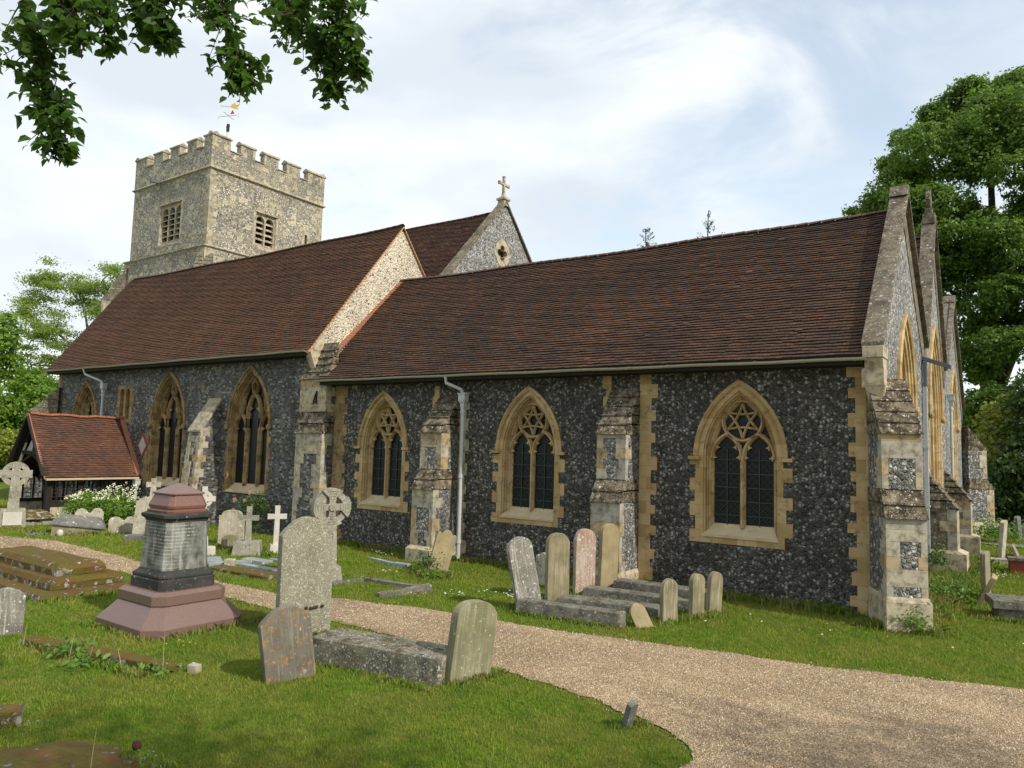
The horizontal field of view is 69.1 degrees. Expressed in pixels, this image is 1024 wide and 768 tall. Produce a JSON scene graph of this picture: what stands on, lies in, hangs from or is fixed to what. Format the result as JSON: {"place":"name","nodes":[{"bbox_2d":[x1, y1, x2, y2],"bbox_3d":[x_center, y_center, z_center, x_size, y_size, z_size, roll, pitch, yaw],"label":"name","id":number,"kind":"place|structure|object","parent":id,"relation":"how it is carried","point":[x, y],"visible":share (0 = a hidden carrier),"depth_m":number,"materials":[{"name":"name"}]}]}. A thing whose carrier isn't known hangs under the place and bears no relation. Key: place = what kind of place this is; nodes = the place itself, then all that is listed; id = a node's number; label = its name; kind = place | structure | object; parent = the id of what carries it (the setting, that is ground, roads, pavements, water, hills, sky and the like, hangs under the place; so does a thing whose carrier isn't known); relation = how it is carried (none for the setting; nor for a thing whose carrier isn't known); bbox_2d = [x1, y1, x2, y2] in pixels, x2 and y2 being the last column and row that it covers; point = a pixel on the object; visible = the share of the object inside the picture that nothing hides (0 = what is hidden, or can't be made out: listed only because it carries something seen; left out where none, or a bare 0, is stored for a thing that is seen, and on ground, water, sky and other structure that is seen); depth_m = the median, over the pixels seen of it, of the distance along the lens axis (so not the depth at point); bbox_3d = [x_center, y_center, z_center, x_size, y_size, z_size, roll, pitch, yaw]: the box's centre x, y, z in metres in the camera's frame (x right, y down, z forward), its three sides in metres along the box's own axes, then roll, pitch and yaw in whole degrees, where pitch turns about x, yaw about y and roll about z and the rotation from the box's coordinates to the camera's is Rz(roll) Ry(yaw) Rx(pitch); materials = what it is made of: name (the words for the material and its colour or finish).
{"place":"outdoors","nodes":[
{"label":"outdoors","id":0,"kind":"place"},
{"bbox_2d":[0,478,1023,767],"bbox_3d":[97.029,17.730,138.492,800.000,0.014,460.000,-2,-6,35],"label":"ground","id":1,"kind":"structure","parent":0,"point":[4,490],"depth_m":8.95,"materials":[{"name":"plant"}]},
{"bbox_2d":[0,426,18,481],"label":"leafy tree","id":2,"kind":"object","parent":1,"relation":"on","point":[7,440],"visible":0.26,"depth_m":46.50,"materials":[{"name":"green plant"}]},
{"bbox_2d":[0,703,24,727],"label":"moss stump","id":3,"kind":"object","parent":1,"relation":"on","point":[11,714],"visible":0.84,"depth_m":7.71,"materials":[{"name":"stone"}]},
{"bbox_2d":[0,587,25,634],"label":"headstone","id":4,"kind":"object","parent":1,"relation":"on","point":[12,606],"visible":0.85,"depth_m":11.27,"materials":[{"name":"white stone"}]},
{"bbox_2d":[0,462,32,526],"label":"celtic cross","id":5,"kind":"object","parent":1,"relation":"on","point":[13,514],"visible":0.89,"depth_m":24.27,"materials":[{"name":"grey stone"}]},
{"bbox_2d":[0,383,33,431],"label":"tree","id":6,"kind":"object","parent":1,"relation":"on","point":[3,389],"visible":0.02,"depth_m":81.17,"materials":[{"name":"green plant"}]},
{"bbox_2d":[0,311,52,406],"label":"leafy tree","id":7,"kind":"object","parent":1,"relation":"on","point":[9,357],"visible":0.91,"depth_m":50.41,"materials":[{"name":"green plant"}]},
{"bbox_2d":[0,378,58,432],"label":"leafy tree","id":8,"kind":"object","parent":1,"relation":"on","point":[10,416],"visible":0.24,"depth_m":49.41,"materials":[{"name":"green plant"}]},
{"bbox_2d":[0,365,58,409],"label":"leafy tree","id":9,"kind":"object","parent":1,"relation":"on","point":[7,384],"visible":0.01,"depth_m":54.21,"materials":[{"name":"green plant"}]},
{"bbox_2d":[25,532,50,535],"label":"flat slab","id":10,"kind":"structure","parent":1,"relation":"on","point":[32,533],"depth_m":22.44,"materials":[{"name":"grey stone"}]},
{"bbox_2d":[26,509,55,524],"bbox_3d":[-16.495,4.584,25.456,1.613,0.568,1.010,-2,-6,37],"label":"coped tomb","id":11,"kind":"object","parent":1,"relation":"on","point":[38,516],"visible":0.54,"depth_m":25.14,"materials":[{"name":"stone"}]},
{"bbox_2d":[57,529,62,536],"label":"round stone","id":12,"kind":"object","parent":1,"relation":"on","point":[59,532],"visible":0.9,"depth_m":22.30,"materials":[{"name":"white stone"}]},
{"bbox_2d":[0,253,123,391],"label":"robinia tree","id":13,"kind":"object","parent":1,"relation":"on","point":[47,280],"visible":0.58,"depth_m":59.72,"materials":[{"name":"green plant"}]},
{"bbox_2d":[0,546,130,602],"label":"chest tomb","id":14,"kind":"object","parent":1,"relation":"on","point":[36,573],"visible":0.98,"depth_m":14.68,"materials":[{"name":"stone"}]},
{"bbox_2d":[0,741,139,767],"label":"mossy slab","id":15,"kind":"structure","parent":1,"relation":"on","point":[67,754],"depth_m":6.81,"materials":[{"name":"stone"}]},
{"bbox_2d":[43,636,101,658],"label":"weeds","id":16,"kind":"object","parent":1,"relation":"on","point":[62,648],"visible":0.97,"depth_m":10.21,"materials":[{"name":"green plant"}]},
{"bbox_2d":[50,514,105,535],"bbox_3d":[-13.457,4.412,23.069,1.508,0.670,0.861,12,-9,-26],"label":"coped tomb","id":17,"kind":"object","parent":1,"relation":"on","point":[71,523],"visible":0.84,"depth_m":22.78,"materials":[{"name":"grey stone"}]},
{"bbox_2d":[48,648,110,674],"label":"weeds","id":18,"kind":"object","parent":1,"relation":"on","point":[85,659],"visible":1,"depth_m":9.74,"materials":[{"name":"green plant"}]},
{"bbox_2d":[75,508,103,519],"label":"headstone","id":19,"kind":"object","parent":1,"relation":"on","point":[97,512],"visible":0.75,"depth_m":24.00,"materials":[{"name":"stone"}]},
{"bbox_2d":[90,727,96,767],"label":"dry stalk","id":20,"kind":"object","parent":1,"relation":"on","point":[93,748],"visible":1,"depth_m":6.62,"materials":[{"name":"plant"}]},
{"bbox_2d":[19,635,181,673],"bbox_3d":[-5.725,3.725,10.246,2.903,0.139,0.252,-1,-5,23],"label":"kerb stone","id":21,"kind":"object","parent":1,"relation":"on","point":[126,658],"visible":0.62,"depth_m":10.05,"materials":[{"name":"stone"}]},
{"bbox_2d":[56,482,146,528],"bbox_3d":[-13.476,4.116,24.908,3.154,1.745,1.797,2,-5,-1],"label":"flowering bush","id":22,"kind":"object","parent":1,"relation":"on","point":[87,502],"visible":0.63,"depth_m":24.55,"materials":[{"name":"green plant"}]},
{"bbox_2d":[108,516,133,532],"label":"headstone","id":23,"kind":"object","parent":1,"relation":"on","point":[118,524],"visible":0.64,"depth_m":23.64,"materials":[{"name":"stone"}]},
{"bbox_2d":[123,534,143,540],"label":"stone block","id":24,"kind":"structure","parent":1,"relation":"on","point":[139,537],"depth_m":21.92,"materials":[{"name":"stone"}]},
{"bbox_2d":[132,740,141,750],"bbox_3d":[-3.558,3.423,7.053,0.083,0.085,0.083,0,-5,12],"label":"pine cone","id":25,"kind":"object","parent":1,"relation":"on","point":[136,745],"visible":1,"depth_m":7.03,"materials":[{"name":"plant"}]},
{"bbox_2d":[132,497,151,533],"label":"headstone","id":26,"kind":"object","parent":1,"relation":"on","point":[139,521],"visible":0.48,"depth_m":22.93,"materials":[{"name":"stone"}]},
{"bbox_2d":[146,478,160,497],"bbox_3d":[-11.789,3.975,24.371,0.507,1.756,0.402,4,-5,-25],"label":"stone cross","id":27,"kind":"object","parent":1,"relation":"on","point":[153,484],"visible":0.26,"depth_m":24.35,"materials":[{"name":"stone"}]},
{"bbox_2d":[138,656,185,676],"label":"weeds","id":28,"kind":"object","parent":1,"relation":"on","point":[154,668],"visible":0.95,"depth_m":9.59,"materials":[{"name":"green plant"}]},
{"bbox_2d":[95,483,241,639],"bbox_3d":[-5.600,2.839,12.341,1.860,2.370,1.748,-2,-6,36],"label":"pedestal monument","id":29,"kind":"object","parent":1,"relation":"on","point":[173,587],"visible":0.98,"depth_m":11.95,"materials":[{"name":"pink stone"}]},
{"bbox_2d":[0,0,377,167],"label":"overhanging tree","id":30,"kind":"object","parent":1,"relation":"on","point":[51,113],"visible":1,"depth_m":5.49,"materials":[{"name":"green plant"}]},
{"bbox_2d":[187,662,201,673],"bbox_3d":[-4.135,3.717,9.680,0.150,0.147,0.138,0,-5,15],"label":"kerb stone","id":31,"kind":"object","parent":1,"relation":"on","point":[193,667],"visible":0.76,"depth_m":9.63,"materials":[{"name":"stone"}]},
{"bbox_2d":[202,486,215,545],"bbox_3d":[-8.315,3.668,20.010,0.560,1.807,0.346,4,-5,-25],"label":"celtic cross","id":32,"kind":"object","parent":1,"relation":"on","point":[210,498],"visible":0.34,"depth_m":20.05,"materials":[{"name":"white stone"}]},
{"bbox_2d":[207,546,215,555],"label":"stepped block","id":33,"kind":"structure","parent":1,"relation":"on","point":[211,550],"depth_m":19.51,"materials":[{"name":"white stone"}]},
{"bbox_2d":[221,534,237,547],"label":"headstone","id":34,"kind":"object","parent":1,"relation":"on","point":[228,540],"visible":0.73,"depth_m":20.81,"materials":[{"name":"beige stone"}]},
{"bbox_2d":[224,558,235,565],"bbox_3d":[-6.771,4.309,17.824,0.229,0.228,0.185,1,-5,5],"label":"broken block","id":35,"kind":"object","parent":1,"relation":"on","point":[230,561],"depth_m":17.74,"materials":[{"name":"stone"}]},
{"bbox_2d":[218,510,244,543],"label":"headstone","id":36,"kind":"object","parent":1,"relation":"on","point":[230,522],"visible":0.69,"depth_m":21.54,"materials":[{"name":"stone"}]},
{"bbox_2d":[208,565,276,579],"bbox_3d":[-6.125,4.312,16.998,2.115,0.146,0.520,-2,-6,32],"label":"moss bed","id":37,"kind":"object","parent":1,"relation":"on","point":[252,573],"visible":0.68,"depth_m":16.82,"materials":[{"name":"stone"}]},
{"bbox_2d":[207,556,277,572],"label":"grave kerbs","id":38,"kind":"structure","parent":1,"relation":"on","point":[217,560],"depth_m":18.15,"materials":[{"name":"stone"}]},
{"bbox_2d":[231,506,262,555],"bbox_3d":[-7.076,3.951,19.969,0.744,1.309,0.599,3,-5,-11],"label":"stone cross","id":39,"kind":"object","parent":1,"relation":"on","point":[248,545],"visible":0.84,"depth_m":19.77,"materials":[{"name":"grey stone"}]},
{"bbox_2d":[233,490,273,533],"bbox_3d":[-8.519,4.172,24.320,1.710,1.441,0.765,-2,-6,35],"label":"rose bush","id":40,"kind":"object","parent":1,"relation":"on","point":[251,502],"visible":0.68,"depth_m":24.20,"materials":[{"name":"green plant"}]},
{"bbox_2d":[267,505,286,551],"bbox_3d":[-6.419,3.984,20.267,0.500,1.326,0.303,3,-5,-21],"label":"white cross","id":41,"kind":"object","parent":1,"relation":"on","point":[277,516],"visible":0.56,"depth_m":20.22,"materials":[{"name":"stone"}]},
{"bbox_2d":[258,605,315,683],"bbox_3d":[-2.877,3.349,9.503,0.663,1.022,0.114,-6,1,-39],"label":"headstone","id":42,"kind":"object","parent":1,"relation":"on","point":[285,641],"visible":0.87,"depth_m":9.45,"materials":[{"name":"grey stone"}]},
{"bbox_2d":[276,516,333,634],"bbox_3d":[-3.257,3.091,11.719,0.864,1.982,0.206,5,-6,-40],"label":"headstone","id":43,"kind":"object","parent":1,"relation":"on","point":[305,563],"visible":0.77,"depth_m":11.69,"materials":[{"name":"grey stone"}]},
{"bbox_2d":[311,487,350,580],"bbox_3d":[-4.032,3.344,16.459,0.837,2.075,0.456,4,-6,-29],"label":"wheel cross","id":44,"kind":"object","parent":1,"relation":"on","point":[331,520],"visible":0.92,"depth_m":16.38,"materials":[{"name":"grey stone"}]},
{"bbox_2d":[313,627,446,685],"bbox_3d":[-1.721,3.701,10.097,2.060,0.393,0.670,0,-5,25],"label":"ledger stone","id":45,"kind":"object","parent":1,"relation":"on","point":[424,662],"visible":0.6,"depth_m":9.86,"materials":[{"name":"stone"}]},
{"bbox_2d":[332,577,431,597],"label":"grave kerbs","id":46,"kind":"structure","parent":1,"relation":"on","point":[407,588],"depth_m":15.28,"materials":[{"name":"grey stone"}]},
{"bbox_2d":[369,557,410,567],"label":"grave kerbs","id":47,"kind":"structure","parent":1,"relation":"on","point":[402,564],"depth_m":18.61,"materials":[{"name":"stone"}]},
{"bbox_2d":[412,566,450,581],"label":"weeds","id":48,"kind":"object","parent":1,"relation":"on","point":[430,572],"visible":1,"depth_m":16.91,"materials":[{"name":"green plant"}]},
{"bbox_2d":[427,530,456,571],"bbox_3d":[-1.685,4.091,17.637,0.506,1.276,0.110,20,-11,-21],"label":"headstone","id":49,"kind":"object","parent":1,"relation":"on","point":[445,542],"visible":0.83,"depth_m":17.62,"materials":[{"name":"yellow stone"}]},
{"bbox_2d":[410,545,445,571],"bbox_3d":[-1.982,4.072,17.530,0.827,0.643,0.862,3,-5,-14],"label":"ivy","id":50,"kind":"object","parent":49,"relation":"attached to","point":[427,559],"visible":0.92,"depth_m":17.42,"materials":[{"name":"green plant"}]},
{"bbox_2d":[445,599,496,682],"bbox_3d":[-0.538,3.441,9.750,0.665,1.191,0.157,15,-12,-39],"label":"headstone","id":51,"kind":"object","parent":1,"relation":"on","point":[471,639],"visible":0.81,"depth_m":9.67,"materials":[{"name":"beige stone"}]},
{"bbox_2d":[5,102,998,633],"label":"church","id":52,"kind":"structure","parent":1,"relation":"on","point":[775,412],"depth_m":20.08,"materials":[{"name":"stone"}]},
{"bbox_2d":[72,380,96,415],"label":"window","id":53,"kind":"structure","parent":52,"relation":"in","point":[85,404],"depth_m":32.67,"materials":[{"name":"brown stone"}]},
{"bbox_2d":[116,385,133,422],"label":"window","id":54,"kind":"structure","parent":52,"relation":"in","point":[125,402],"depth_m":30.54,"materials":[{"name":"brown stone"}]},
{"bbox_2d":[146,370,185,486],"bbox_3d":[-13.213,1.688,28.647,2.580,4.460,0.440,-2,-6,35],"label":"window","id":55,"kind":"structure","parent":52,"relation":"in","point":[166,425],"depth_m":28.92,"materials":[{"name":"brown stone"}]},
{"bbox_2d":[157,199,182,247],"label":"belfry window","id":56,"kind":"structure","parent":52,"relation":"in","point":[169,233],"depth_m":43.34,"materials":[{"name":"stone"}]},
{"bbox_2d":[222,365,271,495],"bbox_3d":[-9.071,1.553,25.762,2.580,4.460,0.440,-2,-6,35],"label":"window","id":57,"kind":"structure","parent":52,"relation":"in","point":[248,425],"depth_m":26.01,"materials":[{"name":"brown stone"}]},
{"bbox_2d":[252,210,278,251],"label":"belfry window","id":58,"kind":"structure","parent":52,"relation":"in","point":[264,224],"depth_m":44.05,"materials":[{"name":"stone"}]},
{"bbox_2d":[301,231,309,244],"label":"slit window","id":59,"kind":"structure","parent":52,"relation":"in","point":[305,235],"depth_m":46.41,"materials":[{"name":"stone"}]},
{"bbox_2d":[353,390,409,512],"bbox_3d":[-3.776,1.954,22.039,2.230,3.530,0.400,-2,-6,35],"label":"window","id":60,"kind":"structure","parent":52,"relation":"in","point":[382,442],"depth_m":22.20,"materials":[{"name":"stone"}]},
{"bbox_2d":[494,239,510,266],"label":"quatrefoil window","id":61,"kind":"structure","parent":52,"relation":"in","point":[501,250],"depth_m":32.54,"materials":[{"name":"beige stone"}]},
{"bbox_2d":[491,386,565,527],"bbox_3d":[0.465,1.815,19.085,2.230,3.530,0.400,-2,-6,35],"label":"window","id":62,"kind":"structure","parent":52,"relation":"in","point":[528,444],"depth_m":19.21,"materials":[{"name":"stone"}]},
{"bbox_2d":[688,379,792,549],"bbox_3d":[4.920,1.669,15.983,2.230,3.530,0.400,-2,-6,35],"label":"window","id":63,"kind":"structure","parent":52,"relation":"in","point":[739,455],"depth_m":16.06,"materials":[{"name":"stone"}]},
{"bbox_2d":[897,313,920,415],"bbox_3d":[9.090,0.677,17.458,0.590,4.730,3.000,-2,-6,35],"label":"window","id":64,"kind":"structure","parent":52,"relation":"in","point":[906,369],"depth_m":18.11,"materials":[{"name":"stone"}]},
{"bbox_2d":[884,600,941,632],"bbox_3d":[6.980,4.025,12.923,0.883,0.530,0.788,-2,-6,35],"label":"ivy","id":65,"kind":"object","parent":52,"relation":"attached to","point":[921,618],"visible":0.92,"depth_m":12.81,"materials":[{"name":"green plant"}]},
{"bbox_2d":[928,324,945,487],"bbox_3d":[12.727,0.879,22.671,0.590,5.430,3.700,-2,-6,35],"label":"window","id":66,"kind":"structure","parent":52,"relation":"in","point":[935,384],"depth_m":23.68,"materials":[{"name":"stone"}]},
{"bbox_2d":[927,534,965,569],"bbox_3d":[11.096,4.343,19.262,1.154,0.850,0.921,-2,-6,35],"label":"ivy","id":67,"kind":"object","parent":52,"relation":"attached to","point":[936,557],"visible":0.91,"depth_m":19.18,"materials":[{"name":"green plant"}]},
{"bbox_2d":[950,368,960,482],"bbox_3d":[16.345,1.778,27.823,0.590,4.730,3.000,-2,-6,35],"label":"window","id":68,"kind":"structure","parent":52,"relation":"in","point":[953,386],"depth_m":28.63,"materials":[{"name":"stone"}]},
{"bbox_2d":[0,525,1023,767],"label":"long grass","id":69,"kind":"structure","parent":1,"relation":"on","point":[943,603],"depth_m":13.92,"materials":[{"name":"plant"}]},
{"bbox_2d":[506,536,540,605],"bbox_3d":[0.223,3.602,13.987,0.524,1.474,0.127,-11,2,-31],"label":"headstone","id":70,"kind":"object","parent":1,"relation":"on","point":[522,565],"visible":0.81,"depth_m":13.92,"materials":[{"name":"white stone"}]},
{"bbox_2d":[40,531,1023,647],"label":"daisies","id":71,"kind":"object","parent":1,"relation":"on","point":[541,592],"visible":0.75,"depth_m":15.16,"materials":[{"name":"white plant"}]},
{"bbox_2d":[536,552,544,584],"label":"headstone","id":72,"kind":"object","parent":1,"relation":"on","point":[540,564],"visible":0.47,"depth_m":16.58,"materials":[{"name":"stone"}]},
{"bbox_2d":[544,533,569,600],"bbox_3d":[0.910,3.743,14.958,0.505,1.483,0.136,4,-6,-27],"label":"headstone","id":73,"kind":"object","parent":1,"relation":"on","point":[557,556],"visible":0.86,"depth_m":14.89,"materials":[{"name":"beige stone"}]},
{"bbox_2d":[515,597,626,627],"bbox_3d":[1.031,4.098,13.277,2.060,0.303,0.347,-1,-6,29],"label":"body stone","id":74,"kind":"object","parent":1,"relation":"on","point":[547,608],"visible":0.84,"depth_m":13.13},
{"bbox_2d":[573,528,595,593],"bbox_3d":[1.532,3.821,15.736,0.498,1.504,0.126,5,-6,-27],"label":"headstone","id":75,"kind":"object","parent":1,"relation":"on","point":[584,555],"visible":0.83,"depth_m":15.68,"materials":[{"name":"stone"}]},
{"bbox_2d":[597,523,618,587],"bbox_3d":[2.091,3.832,16.146,0.463,1.594,0.125,7,-7,-31],"label":"headstone","id":76,"kind":"object","parent":1,"relation":"on","point":[608,555],"visible":0.83,"depth_m":16.09,"materials":[{"name":"yellow stone"}]},
{"bbox_2d":[557,594,659,617],"bbox_3d":[1.862,4.246,14.200,2.002,0.210,0.501,-1,-5,25],"label":"body stone","id":77,"kind":"object","parent":1,"relation":"on","point":[652,610],"visible":0.52,"depth_m":14.11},
{"bbox_2d":[622,700,637,728],"bbox_3d":[1.280,3.670,8.157,0.125,0.444,0.074,-5,24,-37],"label":"marker stone","id":78,"kind":"object","parent":1,"relation":"on","point":[630,713],"visible":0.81,"depth_m":8.10,"materials":[{"name":"stone"}]},
{"bbox_2d":[582,585,688,611],"bbox_3d":[2.530,4.307,14.899,2.300,0.248,0.424,-1,-6,31],"label":"body stone","id":79,"kind":"object","parent":1,"relation":"on","point":[620,594],"visible":0.47,"depth_m":14.88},
{"bbox_2d":[629,603,653,627],"bbox_3d":[2.218,4.044,12.884,0.304,0.510,0.074,-22,-8,-20],"label":"footstone","id":80,"kind":"object","parent":1,"relation":"on","point":[639,616],"visible":0.84,"depth_m":12.86,"materials":[{"name":"yellow stone"}]},
{"bbox_2d":[637,227,657,247],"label":"conifer","id":81,"kind":"object","parent":1,"relation":"on","point":[650,234],"visible":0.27,"depth_m":59.97,"materials":[{"name":"green plant"}]},
{"bbox_2d":[613,578,706,604],"bbox_3d":[3.139,4.326,15.418,2.104,0.331,0.484,-2,-6,33],"label":"body stone","id":82,"kind":"object","parent":1,"relation":"on","point":[639,585],"visible":0.27,"depth_m":15.48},
{"bbox_2d":[660,578,677,622],"bbox_3d":[2.800,3.938,13.274,0.346,0.913,0.108,4,-6,-30],"label":"footstone","id":83,"kind":"object","parent":1,"relation":"on","point":[669,597],"visible":0.82,"depth_m":13.23,"materials":[{"name":"beige stone"}]},
{"bbox_2d":[688,573,704,614],"bbox_3d":[3.437,4.001,13.843,0.326,0.931,0.116,7,-7,-33],"label":"footstone","id":84,"kind":"object","parent":1,"relation":"on","point":[696,598],"visible":0.82,"depth_m":13.79,"materials":[{"name":"beige stone"}]},
{"bbox_2d":[697,210,724,237],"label":"conifer","id":85,"kind":"object","parent":1,"relation":"on","point":[707,224],"visible":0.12,"depth_m":59.66,"materials":[{"name":"green plant"}]},
{"bbox_2d":[705,571,722,611],"bbox_3d":[3.866,4.056,14.218,0.304,0.923,0.127,10,-8,-26],"label":"footstone","id":86,"kind":"object","parent":1,"relation":"on","point":[714,590],"visible":0.81,"depth_m":14.17,"materials":[{"name":"beige stone"}]},
{"bbox_2d":[841,65,1023,442],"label":"lime tree","id":87,"kind":"object","parent":1,"relation":"on","point":[973,132],"visible":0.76,"depth_m":47.91,"materials":[{"name":"green plant"}]},
{"bbox_2d":[928,571,999,604],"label":"weeds","id":88,"kind":"object","parent":1,"relation":"on","point":[947,588],"visible":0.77,"depth_m":16.07,"materials":[{"name":"green plant"}]},
{"bbox_2d":[980,550,990,592],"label":"headstone","id":89,"kind":"object","parent":1,"relation":"on","point":[985,564],"visible":0.78,"depth_m":16.32,"materials":[{"name":"beige stone"}]},
{"bbox_2d":[975,574,997,605],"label":"headstone","id":90,"kind":"object","parent":1,"relation":"on","point":[988,587],"visible":0.84,"depth_m":15.52,"materials":[{"name":"brown stone"}]},
{"bbox_2d":[963,393,1023,461],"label":"hazel bush","id":91,"kind":"object","parent":1,"relation":"on","point":[993,418],"visible":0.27,"depth_m":40.50,"materials":[{"name":"green plant"}]},
{"bbox_2d":[979,556,1007,563],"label":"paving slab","id":92,"kind":"structure","parent":1,"relation":"on","point":[1003,560],"depth_m":22.12,"materials":[{"name":"stone"}]},
{"bbox_2d":[972,508,1023,541],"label":"shrub","id":93,"kind":"object","parent":1,"relation":"on","point":[994,533],"visible":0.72,"depth_m":27.65,"materials":[{"name":"green plant"}]},
{"bbox_2d":[998,520,1007,557],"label":"headstone","id":94,"kind":"object","parent":1,"relation":"on","point":[1002,539],"visible":0.9,"depth_m":23.08,"materials":[{"name":"stone"}]},
{"bbox_2d":[984,368,1023,522],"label":"yew tree","id":95,"kind":"object","parent":1,"relation":"on","point":[1005,474],"visible":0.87,"depth_m":37.03,"materials":[{"name":"green plant"}]},
{"bbox_2d":[985,593,1023,619],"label":"ledger tomb","id":96,"kind":"object","parent":1,"relation":"on","point":[1008,606],"visible":0.87,"depth_m":14.22,"materials":[{"name":"grey stone"}]},
{"bbox_2d":[1008,523,1015,537],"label":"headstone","id":97,"kind":"object","parent":1,"relation":"on","point":[1010,525],"visible":0.25,"depth_m":29.60,"materials":[{"name":"stone"}]},
{"bbox_2d":[1005,554,1023,573],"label":"brick tomb","id":98,"kind":"object","parent":1,"relation":"on","point":[1016,563],"visible":0.96,"depth_m":20.13,"materials":[{"name":"brick"}]},
{"bbox_2d":[1010,544,1018,555],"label":"headstone","id":99,"kind":"object","parent":1,"relation":"on","point":[1014,550],"visible":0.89,"depth_m":20.52,"materials":[{"name":"beige stone"}]},
{"bbox_2d":[1014,516,1021,538],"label":"headstone","id":100,"kind":"object","parent":1,"relation":"on","point":[1016,520],"visible":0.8,"depth_m":29.24,"materials":[{"name":"stone"}]},
{"bbox_2d":[0,536,1023,767],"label":"gravel path","id":101,"kind":"structure","parent":0,"point":[815,730],"depth_m":9.33,"materials":[{"name":"gravel"}]},
{"bbox_2d":[0,0,1023,458],"label":"sky","id":102,"kind":"structure","parent":0,"point":[605,122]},
{"bbox_2d":[980,541,1023,547],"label":"path","id":103,"kind":"structure","parent":0,"point":[997,543],"depth_m":27.19,"materials":[{"name":"stone"}]}
]}

